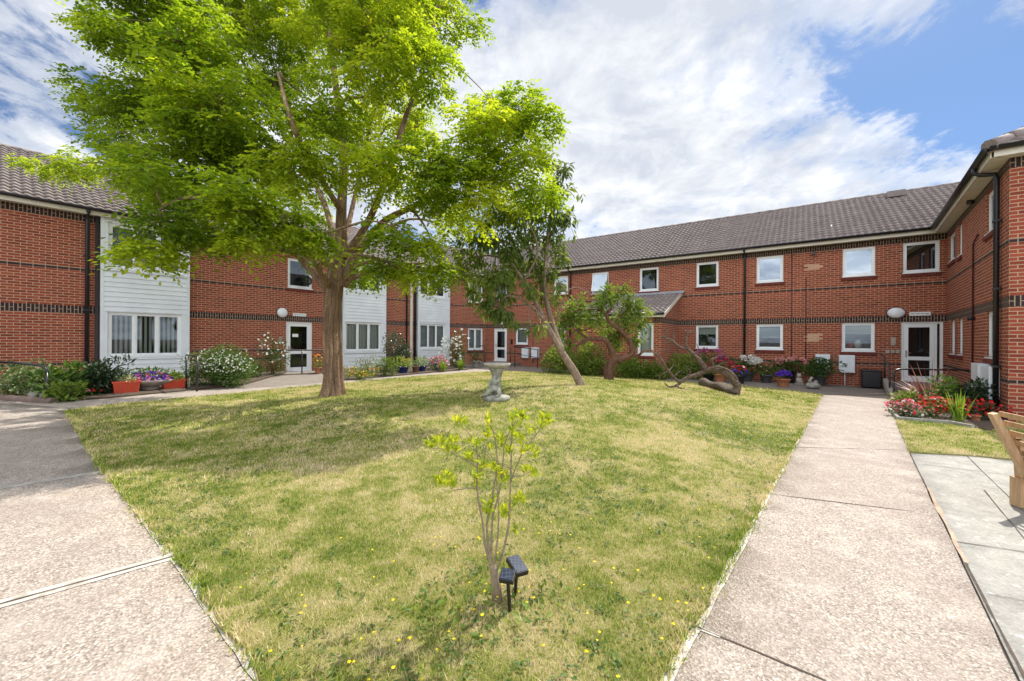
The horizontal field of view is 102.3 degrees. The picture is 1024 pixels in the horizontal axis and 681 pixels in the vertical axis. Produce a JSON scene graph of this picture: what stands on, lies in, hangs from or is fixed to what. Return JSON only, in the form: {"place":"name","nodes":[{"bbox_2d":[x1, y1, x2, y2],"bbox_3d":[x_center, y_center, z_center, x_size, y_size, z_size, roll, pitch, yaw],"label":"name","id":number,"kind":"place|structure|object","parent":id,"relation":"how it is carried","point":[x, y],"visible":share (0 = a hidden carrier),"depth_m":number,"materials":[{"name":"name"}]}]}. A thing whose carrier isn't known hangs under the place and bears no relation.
{"place":"outdoors","nodes":[
{"label":"outdoors","id":0,"kind":"place"},
{"bbox_2d":[0,403,253,680],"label":"path","id":1,"kind":"structure","parent":0,"point":[150,623],"depth_m":2.29,"materials":[{"name":"concrete"}]},
{"bbox_2d":[0,471,100,488],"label":"paving joint","id":2,"kind":"object","parent":1,"relation":"on","point":[27,483],"visible":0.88,"depth_m":3.87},
{"bbox_2d":[0,553,174,607],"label":"paving joint","id":3,"kind":"object","parent":1,"relation":"on","point":[67,586],"visible":1,"depth_m":2.31,"materials":[{"name":"concrete"}]},
{"bbox_2d":[120,490,258,680],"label":"paving edge","id":4,"kind":"object","parent":1,"relation":"on","point":[250,672],"visible":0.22,"depth_m":2.04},
{"bbox_2d":[0,366,509,408],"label":"path","id":5,"kind":"structure","parent":0,"point":[93,402],"depth_m":9.35,"materials":[{"name":"concrete"}]},
{"bbox_2d":[185,354,197,390],"bbox_3d":[-8.106,0.803,10.435,0.972,0.891,0.044,0,0,39],"label":"handrail","id":6,"kind":"object","parent":5,"relation":"on","point":[186,355],"visible":0.96,"depth_m":10.28,"materials":[{"name":"metal"}]},
{"bbox_2d":[394,355,413,372],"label":"potted plant","id":7,"kind":"object","parent":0,"point":[403,369],"visible":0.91,"depth_m":16.60,"materials":[{"name":"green plant"}]},
{"bbox_2d":[0,0,1023,251],"label":"sky","id":8,"kind":"structure","parent":0,"point":[678,111],"materials":[{"name":"blue"}]},
{"bbox_2d":[63,371,1023,680],"bbox_3d":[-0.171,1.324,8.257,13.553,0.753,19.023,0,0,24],"label":"lawn","id":9,"kind":"structure","parent":0,"point":[441,632],"depth_m":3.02,"materials":[{"name":"plant"}]},
{"bbox_2d":[3,0,571,396],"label":"green tree","id":10,"kind":"object","parent":9,"relation":"on","point":[197,102],"visible":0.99,"depth_m":6.95,"materials":[{"name":"green plant"}]},
{"bbox_2d":[82,384,794,680],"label":"clover","id":11,"kind":"object","parent":9,"relation":"on","point":[614,665],"visible":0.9,"depth_m":3.29,"materials":[{"name":"green plant"}]},
{"bbox_2d":[93,374,813,680],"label":"yellow flower","id":12,"kind":"object","parent":9,"relation":"on","point":[481,614],"visible":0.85,"depth_m":2.27,"materials":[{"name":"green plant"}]},
{"bbox_2d":[422,407,556,603],"bbox_3d":[-0.142,0.877,2.241,0.752,1.069,0.537,0,0,0],"label":"sapling","id":13,"kind":"object","parent":9,"relation":"on","point":[505,510],"visible":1,"depth_m":2.18,"materials":[{"name":"green plant"}]},
{"bbox_2d":[414,556,569,635],"bbox_3d":[-0.098,1.335,2.196,0.827,0.136,0.589,0,0,0],"label":"weed clump","id":14,"kind":"object","parent":9,"relation":"on","point":[444,600],"visible":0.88,"depth_m":2.12,"materials":[{"name":"green plant"}]},
{"bbox_2d":[483,362,510,401],"bbox_3d":[-0.282,0.772,7.627,0.515,0.706,0.515,0,0,0],"label":"bird bath","id":15,"kind":"object","parent":9,"relation":"on","point":[496,369],"visible":0.99,"depth_m":7.49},
{"bbox_2d":[499,567,515,611],"bbox_3d":[-0.023,1.303,2.104,0.075,0.256,0.073,0,0,15],"label":"solar light","id":16,"kind":"object","parent":9,"relation":"on","point":[507,576],"visible":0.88,"depth_m":2.10,"materials":[{"name":"black plastic"}]},
{"bbox_2d":[506,554,528,595],"bbox_3d":[0.027,1.310,2.231,0.075,0.242,0.127,0,0,-28],"label":"solar light","id":17,"kind":"object","parent":9,"relation":"on","point":[516,562],"visible":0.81,"depth_m":2.22,"materials":[{"name":"black plastic"}]},
{"bbox_2d":[446,144,593,385],"bbox_3d":[0.170,-1.709,9.197,3.382,5.716,1.952,0,0,0],"label":"leaning tree","id":18,"kind":"object","parent":9,"relation":"on","point":[489,283],"visible":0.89,"depth_m":9.24,"materials":[{"name":"green plant"}]},
{"bbox_2d":[554,343,608,376],"bbox_3d":[2.914,0.844,17.043,2.372,1.514,2.214,0,0,0],"label":"shrub","id":19,"kind":"object","parent":9,"relation":"on","point":[583,357],"visible":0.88,"depth_m":16.88,"materials":[{"name":"green plant"}]},
{"bbox_2d":[553,279,656,379],"bbox_3d":[2.874,-0.308,13.250,3.437,3.343,1.611,0,0,0],"label":"gnarled tree","id":20,"kind":"object","parent":9,"relation":"on","point":[577,316],"visible":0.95,"depth_m":13.01,"materials":[{"name":"green plant"}]},
{"bbox_2d":[613,357,649,378],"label":"shrub","id":21,"kind":"object","parent":9,"relation":"on","point":[631,368],"visible":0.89,"depth_m":16.09,"materials":[{"name":"green plant"}]},
{"bbox_2d":[638,359,669,379],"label":"shrub","id":22,"kind":"object","parent":9,"relation":"on","point":[655,369],"visible":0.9,"depth_m":15.95,"materials":[{"name":"green plant"}]},
{"bbox_2d":[639,327,740,394],"bbox_3d":[4.529,0.517,10.558,2.563,1.703,0.614,0,0,8],"label":"fallen branch","id":23,"kind":"object","parent":9,"relation":"on","point":[730,375],"visible":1,"depth_m":10.50,"materials":[{"name":"brown wood"}]},
{"bbox_2d":[698,378,734,393],"bbox_3d":[5.990,1.348,12.128,0.293,0.357,3.115,0,0,10],"label":"log","id":24,"kind":"object","parent":9,"relation":"on","point":[722,387],"visible":0.8,"depth_m":11.69,"materials":[{"name":"wood"}]},
{"bbox_2d":[186,366,1015,676],"bbox_3d":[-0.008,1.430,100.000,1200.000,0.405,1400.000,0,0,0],"label":"ground","id":25,"kind":"structure","parent":0,"point":[296,380],"depth_m":13.02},
{"bbox_2d":[0,394,58,402],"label":"kerb","id":26,"kind":"structure","parent":25,"relation":"on","point":[25,398],"depth_m":8.20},
{"bbox_2d":[6,376,187,401],"bbox_3d":[-11.518,1.195,9.302,5.121,0.153,8.032,0,0,39],"label":"flower bed","id":27,"kind":"object","parent":25,"relation":"on","point":[139,392],"visible":0.09,"depth_m":9.46,"materials":[{"name":"soil"}]},
{"bbox_2d":[0,361,47,396],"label":"handrail","id":28,"kind":"object","parent":27,"relation":"on","point":[39,365],"visible":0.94,"depth_m":8.44,"materials":[{"name":"metal"}]},
{"bbox_2d":[0,357,56,395],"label":"shrub","id":29,"kind":"object","parent":27,"relation":"on","point":[20,386],"visible":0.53,"depth_m":8.62,"materials":[{"name":"green plant"}]},
{"bbox_2d":[33,379,88,402],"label":"ground plant","id":30,"kind":"object","parent":27,"relation":"on","point":[61,390],"visible":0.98,"depth_m":8.35,"materials":[{"name":"green plant"}]},
{"bbox_2d":[21,358,110,397],"bbox_3d":[-9.677,0.879,9.055,1.122,0.986,1.699,0,0,0],"label":"leafy plant","id":31,"kind":"object","parent":27,"relation":"on","point":[55,375],"visible":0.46,"depth_m":8.78,"materials":[{"name":"green plant"}]},
{"bbox_2d":[67,354,141,394],"bbox_3d":[-9.483,0.831,9.646,1.268,1.046,1.382,0,0,31],"label":"camellia","id":32,"kind":"object","parent":27,"relation":"on","point":[107,374],"visible":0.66,"depth_m":9.40,"materials":[{"name":"green plant"}]},
{"bbox_2d":[111,374,140,392],"bbox_3d":[-9.049,0.994,9.655,0.568,0.461,0.491,0,0,-29],"label":"red trough","id":33,"kind":"object","parent":27,"relation":"on","point":[130,384],"visible":0.95,"depth_m":9.61,"materials":[{"name":"plastic"}]},
{"bbox_2d":[118,366,173,389],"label":"potted flowers","id":34,"kind":"object","parent":27,"relation":"on","point":[150,380],"visible":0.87,"depth_m":10.22,"materials":[{"name":"purple plant"}]},
{"bbox_2d":[158,368,187,388],"bbox_3d":[-8.717,0.966,10.597,0.510,0.532,0.564,0,0,39],"label":"red trough","id":35,"kind":"object","parent":27,"relation":"on","point":[177,382],"visible":0.77,"depth_m":10.57,"materials":[{"name":"plastic"}]},
{"bbox_2d":[192,371,285,390],"bbox_3d":[-8.595,1.234,13.435,2.905,0.104,5.273,0,0,-38],"label":"flower bed","id":36,"kind":"object","parent":25,"relation":"on","point":[210,386],"visible":0.43,"depth_m":12.14,"materials":[{"name":"soil"}]},
{"bbox_2d":[177,343,257,386],"bbox_3d":[-8.057,0.680,11.457,2.408,1.251,1.642,0,0,0],"label":"hebe","id":37,"kind":"object","parent":36,"relation":"on","point":[215,369],"visible":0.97,"depth_m":11.15,"materials":[{"name":"green plant"}]},
{"bbox_2d":[247,357,267,376],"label":"shrub","id":38,"kind":"object","parent":36,"relation":"on","point":[262,368],"visible":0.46,"depth_m":13.80,"materials":[{"name":"green plant"}]},
{"bbox_2d":[256,331,291,375],"bbox_3d":[-8.525,0.474,14.775,1.251,1.663,0.948,0,0,-20],"label":"rose bush","id":39,"kind":"object","parent":36,"relation":"on","point":[271,355],"visible":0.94,"depth_m":14.77,"materials":[{"name":"green plant"}]},
{"bbox_2d":[0,143,490,382],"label":"apartment building","id":40,"kind":"structure","parent":25,"relation":"on","point":[59,305],"depth_m":13.43,"materials":[{"name":"brick"}]},
{"bbox_2d":[107,312,180,357],"bbox_3d":[-11.654,-0.170,13.130,0.225,1.394,1.813,0,0,39],"label":"window","id":41,"kind":"structure","parent":40,"relation":"in","point":[133,316],"depth_m":13.18,"materials":[{"name":"white plastic"}]},
{"bbox_2d":[107,223,182,275],"bbox_3d":[-11.637,-2.857,13.146,0.243,1.381,1.824,0,0,39],"label":"window","id":42,"kind":"structure","parent":40,"relation":"in","point":[110,225],"depth_m":12.75,"materials":[{"name":"white plastic"}]},
{"bbox_2d":[287,323,309,371],"bbox_3d":[-8.756,0.283,16.945,0.124,1.941,0.898,0,0,39],"label":"door","id":43,"kind":"structure","parent":40,"relation":"in","point":[307,368],"depth_m":16.93,"materials":[{"name":"white plastic"}]},
{"bbox_2d":[286,258,313,292],"bbox_3d":[-8.757,-2.666,16.986,0.275,1.323,1.079,0,0,39],"label":"window","id":44,"kind":"structure","parent":40,"relation":"in","point":[290,287],"depth_m":16.80,"materials":[{"name":"white plastic"}]},
{"bbox_2d":[345,322,380,351],"bbox_3d":[-6.911,-0.162,19.068,0.260,1.357,1.870,0,0,39],"label":"window","id":45,"kind":"structure","parent":40,"relation":"in","point":[359,336],"depth_m":19.14,"materials":[{"name":"white plastic"}]},
{"bbox_2d":[420,324,444,348],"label":"window","id":46,"kind":"structure","parent":40,"relation":"in","point":[431,335],"depth_m":22.40,"materials":[{"name":"white plastic"}]},
{"bbox_2d":[467,328,483,351],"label":"window","id":47,"kind":"structure","parent":40,"relation":"in","point":[475,334],"depth_m":24.36,"materials":[{"name":"white plastic"}]},
{"bbox_2d":[258,372,322,375],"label":"ramp","id":48,"kind":"structure","parent":25,"relation":"on","point":[295,374],"depth_m":15.40,"materials":[{"name":"concrete"}]},
{"bbox_2d":[191,349,322,372],"bbox_3d":[-8.675,0.835,14.601,0.048,1.048,4.335,0,0,39],"label":"handrail","id":49,"kind":"object","parent":48,"relation":"on","point":[273,350],"visible":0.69,"depth_m":15.05,"materials":[{"name":"metal"}]},
{"bbox_2d":[321,364,467,380],"bbox_3d":[-5.077,1.319,18.714,4.398,0.142,10.867,0,0,28],"label":"flower bed","id":50,"kind":"object","parent":25,"relation":"on","point":[411,372],"visible":0.31,"depth_m":17.23,"materials":[{"name":"soil"}]},
{"bbox_2d":[343,365,378,379],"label":"flower clump","id":51,"kind":"object","parent":50,"relation":"on","point":[366,374],"visible":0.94,"depth_m":13.73,"materials":[{"name":"yellow plant"}]},
{"bbox_2d":[349,355,384,373],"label":"silver shrub","id":52,"kind":"object","parent":50,"relation":"on","point":[367,361],"visible":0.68,"depth_m":15.57,"materials":[{"name":"grey plant"}]},
{"bbox_2d":[373,356,398,376],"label":"leafy plant","id":53,"kind":"object","parent":50,"relation":"on","point":[385,370],"visible":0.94,"depth_m":15.28,"materials":[{"name":"green plant"}]},
{"bbox_2d":[382,330,412,370],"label":"bush","id":54,"kind":"object","parent":50,"relation":"on","point":[400,352],"visible":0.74,"depth_m":17.45,"materials":[{"name":"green plant"}]},
{"bbox_2d":[426,355,449,369],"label":"rose bush","id":55,"kind":"object","parent":50,"relation":"on","point":[434,363],"visible":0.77,"depth_m":18.44,"materials":[{"name":"pink plant"}]},
{"bbox_2d":[438,328,469,367],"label":"climbing rose","id":56,"kind":"object","parent":50,"relation":"on","point":[458,352],"visible":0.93,"depth_m":20.08,"materials":[{"name":"white plant"}]},
{"bbox_2d":[486,181,959,387],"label":"apartment building","id":57,"kind":"structure","parent":25,"relation":"on","point":[834,279],"depth_m":16.41,"materials":[{"name":"red brick"}]},
{"bbox_2d":[495,329,505,360],"bbox_3d":[-0.634,0.269,24.085,0.788,1.818,0.069,0,0,35],"label":"door","id":58,"kind":"structure","parent":57,"relation":"in","point":[496,331],"depth_m":24.23,"materials":[{"name":"white plastic"}]},
{"bbox_2d":[514,328,527,346],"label":"window","id":59,"kind":"structure","parent":57,"relation":"in","point":[521,340],"depth_m":23.34,"materials":[{"name":"white plastic"}]},
{"bbox_2d":[553,276,568,296],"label":"window","id":60,"kind":"structure","parent":57,"relation":"in","point":[561,277],"depth_m":21.74,"materials":[{"name":"glass"}]},
{"bbox_2d":[590,272,608,296],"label":"window","id":61,"kind":"structure","parent":57,"relation":"in","point":[599,279],"depth_m":20.46,"materials":[{"name":"glass"}]},
{"bbox_2d":[638,323,654,358],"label":"window","id":62,"kind":"structure","parent":57,"relation":"in","point":[650,334],"depth_m":16.54,"materials":[{"name":"white plastic"}]},
{"bbox_2d":[638,267,659,292],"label":"window","id":63,"kind":"structure","parent":57,"relation":"in","point":[653,290],"depth_m":19.10,"materials":[{"name":"white plastic"}]},
{"bbox_2d":[694,325,718,351],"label":"window","id":64,"kind":"structure","parent":57,"relation":"in","point":[700,329],"depth_m":17.77,"materials":[{"name":"white plastic"}]},
{"bbox_2d":[695,261,719,289],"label":"window","id":65,"kind":"structure","parent":57,"relation":"in","point":[716,285],"depth_m":17.64,"materials":[{"name":"white plastic"}]},
{"bbox_2d":[755,255,784,285],"bbox_3d":[10.238,-2.771,16.433,0.967,1.167,0.552,0,0,16],"label":"window","id":66,"kind":"structure","parent":57,"relation":"in","point":[769,268],"depth_m":16.41,"materials":[{"name":"glass"}]},
{"bbox_2d":[755,324,784,352],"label":"window","id":67,"kind":"structure","parent":57,"relation":"in","point":[762,330],"depth_m":16.45,"materials":[{"name":"white plastic"}]},
{"bbox_2d":[839,355,854,385],"bbox_3d":[12.104,1.132,14.918,0.452,1.206,0.169,0,0,35],"label":"meter box","id":68,"kind":"object","parent":57,"relation":"attached to","point":[849,360],"visible":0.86,"depth_m":14.84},
{"bbox_2d":[840,356,853,371],"bbox_3d":[12.061,0.840,14.854,0.412,0.584,0.012,0,0,35],"label":"door","id":69,"kind":"structure","parent":68,"relation":"in","point":[849,360],"depth_m":14.84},
{"bbox_2d":[840,322,876,354],"bbox_3d":[12.469,-0.059,14.875,1.008,1.160,0.255,0,0,35],"label":"window","id":70,"kind":"structure","parent":57,"relation":"in","point":[847,328],"depth_m":14.87,"materials":[{"name":"white plastic"}]},
{"bbox_2d":[841,246,876,280],"bbox_3d":[12.458,-2.761,14.873,0.966,1.161,0.552,0,0,16],"label":"window","id":71,"kind":"structure","parent":57,"relation":"in","point":[858,263],"depth_m":14.83,"materials":[{"name":"white plastic"}]},
{"bbox_2d":[886,307,905,318],"bbox_3d":[13.198,-0.949,14.164,0.509,0.396,0.156,0,0,35],"label":"bulkhead lamp","id":72,"kind":"object","parent":57,"relation":"attached to","point":[896,312],"visible":1,"depth_m":14.13,"materials":[{"name":"white plastic"}]},
{"bbox_2d":[903,324,934,380],"bbox_3d":[13.747,0.405,13.938,0.748,1.920,0.124,0,0,35],"label":"door","id":73,"kind":"structure","parent":57,"relation":"in","point":[931,326],"depth_m":13.91,"materials":[{"name":"white plastic"}]},
{"bbox_2d":[901,240,941,276],"bbox_3d":[13.777,-2.748,13.945,0.959,1.170,0.547,0,0,16],"label":"window","id":74,"kind":"structure","parent":57,"relation":"in","point":[919,258],"depth_m":13.91,"materials":[{"name":"white plastic"}]},
{"bbox_2d":[882,378,957,399],"bbox_3d":[12.287,1.646,12.296,1.719,0.730,4.350,0,0,40],"label":"landing","id":75,"kind":"object","parent":25,"relation":"on","point":[885,382],"visible":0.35,"depth_m":12.68,"materials":[{"name":"concrete"}]},
{"bbox_2d":[893,368,968,392],"bbox_3d":[11.276,1.272,11.065,1.751,1.046,0.138,0,0,19],"label":"handrail","id":76,"kind":"object","parent":75,"relation":"on","point":[894,372],"visible":0.62,"depth_m":11.20,"materials":[{"name":"metal"}]},
{"bbox_2d":[893,400,1004,430],"bbox_3d":[9.976,1.596,9.727,1.649,0.128,6.483,0,0,40],"label":"flower bed","id":77,"kind":"object","parent":25,"relation":"on","point":[986,424],"visible":0.06,"depth_m":7.98,"materials":[{"name":"soil"}]},
{"bbox_2d":[883,397,923,417],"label":"begonia clump","id":78,"kind":"object","parent":77,"relation":"on","point":[903,403],"visible":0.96,"depth_m":8.33,"materials":[{"name":"pink plant"}]},
{"bbox_2d":[886,387,926,404],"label":"leafy plant","id":79,"kind":"object","parent":77,"relation":"on","point":[911,394],"visible":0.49,"depth_m":10.05,"materials":[{"name":"green plant"}]},
{"bbox_2d":[875,362,947,404],"bbox_3d":[10.173,0.990,10.135,2.443,1.265,2.250,0,0,-15],"label":"cordyline","id":80,"kind":"object","parent":77,"relation":"on","point":[920,390],"visible":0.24,"depth_m":10.06,"materials":[{"name":"red plant"}]},
{"bbox_2d":[913,395,972,418],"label":"begonia clump","id":81,"kind":"object","parent":77,"relation":"on","point":[933,402],"visible":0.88,"depth_m":8.25,"materials":[{"name":"red plant"}]},
{"bbox_2d":[923,373,967,411],"bbox_3d":[9.617,1.207,9.140,1.082,0.975,0.781,0,0,0],"label":"leafy plant","id":82,"kind":"object","parent":77,"relation":"on","point":[946,388],"visible":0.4,"depth_m":9.06,"materials":[{"name":"green plant"}]},
{"bbox_2d":[941,392,975,420],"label":"iris","id":83,"kind":"object","parent":77,"relation":"on","point":[956,412],"visible":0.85,"depth_m":7.94,"materials":[{"name":"green plant"}]},
{"bbox_2d":[950,376,1000,413],"bbox_3d":[9.947,1.220,8.718,1.015,0.959,0.796,0,0,0],"label":"leafy plant","id":84,"kind":"object","parent":77,"relation":"on","point":[973,391],"visible":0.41,"depth_m":8.68,"materials":[{"name":"green plant"}]},
{"bbox_2d":[964,398,1013,419],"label":"geranium","id":85,"kind":"object","parent":77,"relation":"on","point":[976,410],"visible":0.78,"depth_m":8.02,"materials":[{"name":"red plant"}]},
{"bbox_2d":[930,126,1023,422],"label":"apartment building","id":86,"kind":"structure","parent":25,"relation":"on","point":[979,220],"depth_m":8.74,"materials":[{"name":"red brick"}]},
{"bbox_2d":[947,232,954,267],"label":"window","id":87,"kind":"structure","parent":86,"relation":"in","point":[952,261],"depth_m":12.99,"materials":[{"name":"white plastic"}]},
{"bbox_2d":[971,363,999,399],"bbox_3d":[10.430,0.875,9.105,0.197,0.713,1.426,0,0,40],"label":"meter box","id":88,"kind":"object","parent":86,"relation":"attached to","point":[982,370],"visible":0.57,"depth_m":8.94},
{"bbox_2d":[982,191,992,241],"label":"window","id":89,"kind":"structure","parent":86,"relation":"in","point":[988,235],"depth_m":9.38,"materials":[{"name":"white plastic"}]},
{"bbox_2d":[982,311,992,363],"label":"window","id":90,"kind":"structure","parent":86,"relation":"in","point":[988,360],"depth_m":9.32,"materials":[{"name":"white plastic"}]},
{"bbox_2d":[463,364,900,395],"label":"paving","id":91,"kind":"structure","parent":0,"point":[837,390],"depth_m":14.23,"materials":[{"name":"concrete"}]},
{"bbox_2d":[539,345,579,373],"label":"shrub","id":92,"kind":"object","parent":91,"relation":"on","point":[550,359],"visible":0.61,"depth_m":17.94,"materials":[{"name":"green plant"}]},
{"bbox_2d":[666,350,707,378],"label":"shrub","id":93,"kind":"object","parent":91,"relation":"on","point":[680,365],"visible":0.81,"depth_m":16.63,"materials":[{"name":"green plant"}]},
{"bbox_2d":[690,347,738,380],"bbox_3d":[7.753,0.896,15.967,1.262,1.303,1.441,0,0,-15],"label":"potted hydrangea","id":94,"kind":"object","parent":91,"relation":"on","point":[710,377],"visible":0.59,"depth_m":15.91,"materials":[{"name":"plant"}]},
{"bbox_2d":[699,357,734,381],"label":"potted hydrangea","id":95,"kind":"object","parent":91,"relation":"on","point":[719,378],"visible":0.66,"depth_m":15.39,"materials":[{"name":"plant"}]},
{"bbox_2d":[729,365,747,383],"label":"potted geranium","id":96,"kind":"object","parent":91,"relation":"on","point":[741,379],"visible":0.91,"depth_m":14.95,"materials":[{"name":"plant"}]},
{"bbox_2d":[727,355,764,380],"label":"potted hydrangea","id":97,"kind":"object","parent":91,"relation":"on","point":[750,374],"visible":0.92,"depth_m":15.89,"materials":[{"name":"plant"}]},
{"bbox_2d":[755,363,777,382],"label":"potted plant","id":98,"kind":"object","parent":91,"relation":"on","point":[767,377],"visible":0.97,"depth_m":15.49,"materials":[{"name":"green plant"}]},
{"bbox_2d":[771,370,792,386],"bbox_3d":[9.287,1.289,14.171,0.677,0.580,0.522,0,0,0],"label":"potted petunia","id":99,"kind":"object","parent":91,"relation":"on","point":[783,381],"visible":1,"depth_m":14.06,"materials":[{"name":"ceramic"}]},
{"bbox_2d":[769,355,807,382],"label":"potted hydrangea","id":100,"kind":"object","parent":91,"relation":"on","point":[780,360],"visible":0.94,"depth_m":15.59,"materials":[{"name":"plant"}]},
{"bbox_2d":[799,357,847,385],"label":"potted shrub","id":101,"kind":"object","parent":91,"relation":"on","point":[818,375],"visible":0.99,"depth_m":14.68,"materials":[{"name":"green plant"}]},
{"bbox_2d":[860,369,882,387],"bbox_3d":[12.473,1.314,14.337,0.552,0.610,0.540,0,0,35],"label":"storage box","id":102,"kind":"object","parent":91,"relation":"on","point":[871,378],"visible":1,"depth_m":14.14,"materials":[{"name":"black plastic"}]},
{"bbox_2d":[674,395,1017,680],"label":"path","id":103,"kind":"structure","parent":0,"point":[830,590],"depth_m":2.44,"materials":[{"name":"concrete"}]},
{"bbox_2d":[662,396,821,680],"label":"paving edge","id":104,"kind":"object","parent":103,"relation":"on","point":[689,642],"visible":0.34,"depth_m":2.14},
{"bbox_2d":[697,626,826,680],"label":"paving joint","id":105,"kind":"object","parent":103,"relation":"on","point":[766,655],"visible":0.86,"depth_m":1.85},
{"bbox_2d":[888,398,973,427],"bbox_3d":[8.719,1.540,9.331,0.946,0.116,4.249,0,0,28],"label":"bed edging","id":106,"kind":"object","parent":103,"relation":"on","point":[896,415],"visible":0.5,"depth_m":7.76,"materials":[{"name":"concrete"}]},
{"bbox_2d":[909,453,1023,677],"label":"paving joint","id":107,"kind":"object","parent":103,"relation":"on","point":[1004,638],"visible":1,"depth_m":2.21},
{"bbox_2d":[894,418,1023,460],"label":"lawn","id":108,"kind":"structure","parent":0,"point":[951,453],"depth_m":6.05,"materials":[{"name":"plant"}]},
{"bbox_2d":[911,453,1023,680],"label":"patio","id":109,"kind":"structure","parent":0,"point":[973,514],"depth_m":3.25,"materials":[{"name":"concrete"}]},
{"bbox_2d":[927,488,967,562],"bbox_3d":[3.573,1.466,3.420,0.038,0.016,1.868,0,0,40],"label":"paving joint","id":110,"kind":"object","parent":109,"relation":"on","point":[953,536],"visible":1,"depth_m":3.17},
{"bbox_2d":[987,411,1023,507],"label":"bench","id":111,"kind":"object","parent":109,"relation":"on","point":[1012,442],"visible":1,"depth_m":3.67,"materials":[{"name":"wood"}]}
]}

